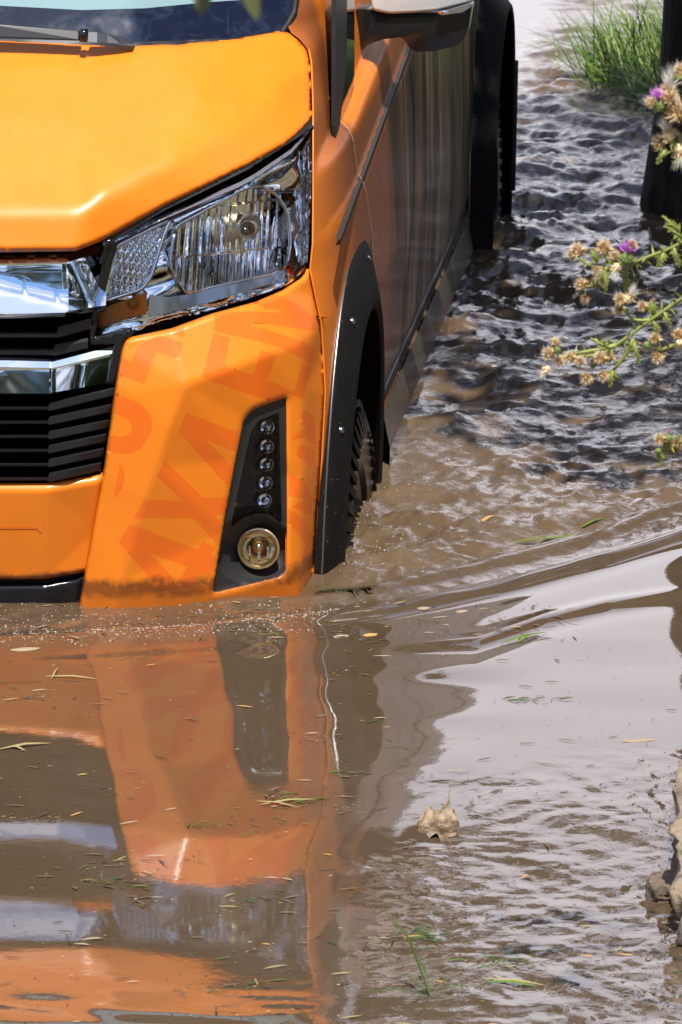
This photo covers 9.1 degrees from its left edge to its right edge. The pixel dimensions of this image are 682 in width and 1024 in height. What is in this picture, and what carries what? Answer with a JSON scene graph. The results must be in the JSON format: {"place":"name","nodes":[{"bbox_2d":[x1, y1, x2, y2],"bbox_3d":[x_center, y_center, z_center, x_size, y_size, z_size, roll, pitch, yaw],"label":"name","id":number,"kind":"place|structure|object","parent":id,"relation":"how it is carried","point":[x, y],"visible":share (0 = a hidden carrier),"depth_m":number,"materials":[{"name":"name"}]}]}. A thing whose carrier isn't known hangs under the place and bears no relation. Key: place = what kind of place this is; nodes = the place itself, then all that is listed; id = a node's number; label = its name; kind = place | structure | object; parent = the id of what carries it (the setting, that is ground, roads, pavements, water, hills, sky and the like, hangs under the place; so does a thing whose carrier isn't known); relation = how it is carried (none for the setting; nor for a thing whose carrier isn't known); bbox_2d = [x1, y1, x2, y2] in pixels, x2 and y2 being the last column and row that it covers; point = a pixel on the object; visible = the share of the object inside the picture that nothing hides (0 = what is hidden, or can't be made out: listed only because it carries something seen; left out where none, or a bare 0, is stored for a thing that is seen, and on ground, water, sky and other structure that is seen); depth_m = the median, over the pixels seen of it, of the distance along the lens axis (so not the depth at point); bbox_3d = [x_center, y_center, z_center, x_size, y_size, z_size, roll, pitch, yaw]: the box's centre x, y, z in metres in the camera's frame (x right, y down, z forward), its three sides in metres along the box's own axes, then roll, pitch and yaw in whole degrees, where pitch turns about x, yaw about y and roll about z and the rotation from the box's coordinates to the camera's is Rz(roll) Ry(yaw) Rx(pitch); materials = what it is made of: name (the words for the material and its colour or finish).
{"place":"outdoors","nodes":[
{"label":"outdoors","id":0,"kind":"place"},
{"bbox_2d":[0,0,681,1023],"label":"water","id":1,"kind":"structure","parent":0,"point":[486,402],"depth_m":9.02,"materials":[{"name":"brown liquid"}]},
{"bbox_2d":[0,743,42,749],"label":"straw","id":2,"kind":"object","parent":1,"relation":"on","point":[17,745],"visible":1,"depth_m":8.82,"materials":[{"name":"beige plant"}]},
{"bbox_2d":[10,647,38,650],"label":"floating leaf","id":3,"kind":"object","parent":1,"relation":"on","point":[25,649],"visible":1,"depth_m":9.54,"materials":[{"name":"beige plant"}]},
{"bbox_2d":[52,668,95,678],"bbox_3d":[-0.597,0.357,9.316,0.133,0.006,0.068,13,19,42],"label":"straw","id":4,"kind":"object","parent":1,"relation":"on","point":[69,675],"visible":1,"depth_m":9.31,"materials":[{"name":"beige plant"}]},
{"bbox_2d":[72,874,155,888],"bbox_3d":[-0.422,0.693,7.983,0.162,0.004,0.098,0,14,2],"label":"litter clump","id":5,"kind":"object","parent":1,"relation":"on","point":[109,881],"visible":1,"depth_m":7.99,"materials":[{"name":"plant"}]},
{"bbox_2d":[186,819,216,827],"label":"litter clump","id":6,"kind":"object","parent":1,"relation":"on","point":[187,824],"visible":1,"depth_m":8.32,"materials":[{"name":"plant"}]},
{"bbox_2d":[265,787,298,801],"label":"litter clump","id":7,"kind":"object","parent":1,"relation":"on","point":[285,796],"visible":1,"depth_m":8.50,"materials":[{"name":"plant"}]},
{"bbox_2d":[263,798,306,807],"bbox_3d":[-0.105,0.575,8.444,0.122,0.006,0.052,-1,14,-5],"label":"straw","id":8,"kind":"object","parent":1,"relation":"on","point":[277,801],"visible":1,"depth_m":8.45,"materials":[{"name":"beige plant"}]},
{"bbox_2d":[0,407,585,646],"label":"froth","id":9,"kind":"object","parent":1,"relation":"on","point":[156,627],"visible":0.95,"depth_m":9.76,"materials":[{"name":"beige liquid"}]},
{"bbox_2d":[282,796,328,807],"bbox_3d":[-0.072,0.572,8.463,0.111,0.004,0.061,-7,16,-25],"label":"litter clump","id":10,"kind":"object","parent":1,"relation":"on","point":[297,801],"visible":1,"depth_m":8.46,"materials":[{"name":"green plant"}]},
{"bbox_2d":[0,597,681,1023],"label":"litter","id":11,"kind":"object","parent":1,"relation":"on","point":[252,901],"visible":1,"depth_m":8.07,"materials":[{"name":"beige plant"}]},
{"bbox_2d":[314,586,374,595],"bbox_3d":[0.016,0.185,9.994,0.172,0.035,0.114,5,15,19],"label":"weed raft","id":12,"kind":"object","parent":1,"relation":"on","point":[337,590],"visible":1,"depth_m":9.98,"materials":[{"name":"green plant"}]},
{"bbox_2d":[328,770,372,776],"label":"litter clump","id":13,"kind":"object","parent":1,"relation":"on","point":[345,771],"visible":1,"depth_m":8.64,"materials":[{"name":"green plant"}]},
{"bbox_2d":[363,633,376,635],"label":"floating leaf","id":14,"kind":"object","parent":1,"relation":"on","point":[370,634],"visible":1,"depth_m":9.64,"materials":[{"name":"plant"}]},
{"bbox_2d":[417,607,429,609],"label":"floating leaf","id":15,"kind":"object","parent":1,"relation":"on","point":[422,608],"visible":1,"depth_m":9.86,"materials":[{"name":"beige plant"}]},
{"bbox_2d":[363,909,484,995],"bbox_3d":[0.149,0.766,7.390,0.181,0.150,0.155,8,16,29],"label":"grass tuft","id":16,"kind":"object","parent":1,"relation":"on","point":[417,961],"visible":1,"depth_m":7.40,"materials":[{"name":"green plant"}]},
{"bbox_2d":[395,923,455,947],"bbox_3d":[0.155,0.765,7.704,0.090,0.004,0.126,-12,18,-39],"label":"litter clump","id":17,"kind":"object","parent":1,"relation":"on","point":[428,934],"visible":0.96,"depth_m":7.71,"materials":[{"name":"green plant"}]},
{"bbox_2d":[415,779,459,841],"bbox_3d":[0.200,0.589,8.305,0.096,0.090,0.167,7,16,26],"label":"curled leaf","id":18,"kind":"object","parent":1,"relation":"on","point":[445,815],"visible":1,"depth_m":8.33,"materials":[{"name":"beige plant"}]},
{"bbox_2d":[481,515,497,520],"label":"floating leaf","id":19,"kind":"object","parent":1,"relation":"on","point":[485,518],"visible":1,"depth_m":10.61,"materials":[{"name":"yellow plant"}]},
{"bbox_2d":[447,953,547,968],"bbox_3d":[0.279,0.797,7.576,0.183,0.005,0.077,1,14,6],"label":"litter clump","id":20,"kind":"object","parent":1,"relation":"on","point":[515,959],"visible":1,"depth_m":7.58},
{"bbox_2d":[487,980,537,986],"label":"grass stalk","id":21,"kind":"object","parent":1,"relation":"on","point":[515,981],"depth_m":7.46,"materials":[{"name":"green plant"}]},
{"bbox_2d":[483,978,546,985],"bbox_3d":[0.305,0.821,7.470,0.118,0.006,0.006,4,15,16],"label":"straw","id":22,"kind":"object","parent":1,"relation":"on","point":[512,979],"visible":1,"depth_m":7.47,"materials":[{"name":"beige plant"}]},
{"bbox_2d":[500,632,544,643],"bbox_3d":[0.419,0.282,9.620,0.148,0.007,0.025,-13,19,-41],"label":"grass stalk","id":23,"kind":"object","parent":1,"relation":"on","point":[524,636],"depth_m":9.62,"materials":[{"name":"green plant"}]},
{"bbox_2d":[503,696,572,703],"bbox_3d":[0.421,0.402,9.145,0.149,0.005,0.058,3,15,14],"label":"litter clump","id":24,"kind":"object","parent":1,"relation":"on","point":[522,699],"visible":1,"depth_m":9.15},
{"bbox_2d":[514,535,572,543],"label":"grass stalk","id":25,"kind":"object","parent":1,"relation":"on","point":[555,537],"depth_m":10.45,"materials":[{"name":"green plant"}]},
{"bbox_2d":[581,518,602,527],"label":"grass stalk","id":26,"kind":"object","parent":1,"relation":"on","point":[589,522],"depth_m":10.65,"materials":[{"name":"green plant"}]},
{"bbox_2d":[623,739,654,741],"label":"floating leaf","id":27,"kind":"object","parent":1,"relation":"on","point":[636,740],"visible":1,"depth_m":8.86,"materials":[{"name":"beige plant"}]},
{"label":"bank ground","id":28,"kind":"structure","parent":0,"visible":0},
{"bbox_2d":[193,0,259,20],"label":"overhanging branch","id":29,"kind":"object","parent":28,"relation":"on","point":[252,7],"visible":1,"depth_m":3.36,"materials":[{"name":"green plant"}]},
{"bbox_2d":[0,0,517,607],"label":"van","id":30,"kind":"object","parent":28,"relation":"on","point":[246,446],"visible":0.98,"depth_m":9.92,"materials":[{"name":"orange metal"}]},
{"bbox_2d":[515,0,662,121],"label":"grass","id":31,"kind":"structure","parent":28,"relation":"on","point":[641,58],"depth_m":17.91,"materials":[{"name":"green plant"}]},
{"bbox_2d":[535,281,681,387],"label":"thistle","id":32,"kind":"object","parent":28,"relation":"on","point":[606,354],"visible":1,"depth_m":6.91,"materials":[{"name":"beige plant"}]},
{"bbox_2d":[566,215,681,305],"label":"thistle","id":33,"kind":"object","parent":28,"relation":"on","point":[575,252],"visible":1,"depth_m":6.62,"materials":[{"name":"beige plant"}]},
{"bbox_2d":[640,0,681,217],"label":"tree","id":34,"kind":"object","parent":28,"relation":"on","point":[661,193],"visible":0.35,"depth_m":15.00,"materials":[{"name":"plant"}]},
{"bbox_2d":[645,869,677,902],"bbox_3d":[0.619,0.720,7.942,0.110,0.101,0.125,1,14,6],"label":"rock","id":35,"kind":"object","parent":28,"relation":"on","point":[658,884],"visible":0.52,"depth_m":7.90,"materials":[{"name":"stone"}]},
{"bbox_2d":[644,60,681,169],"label":"thistle","id":36,"kind":"object","parent":28,"relation":"on","point":[665,96],"visible":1,"depth_m":6.25,"materials":[{"name":"beige plant"}]},
{"bbox_2d":[652,428,681,464],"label":"thistle","id":37,"kind":"object","parent":28,"relation":"on","point":[670,443],"visible":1,"depth_m":6.99,"materials":[{"name":"beige"}]},
{"bbox_2d":[668,760,681,945],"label":"rock","id":38,"kind":"object","parent":28,"relation":"on","point":[675,832],"visible":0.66,"depth_m":7.82,"materials":[{"name":"stone"}]}
]}

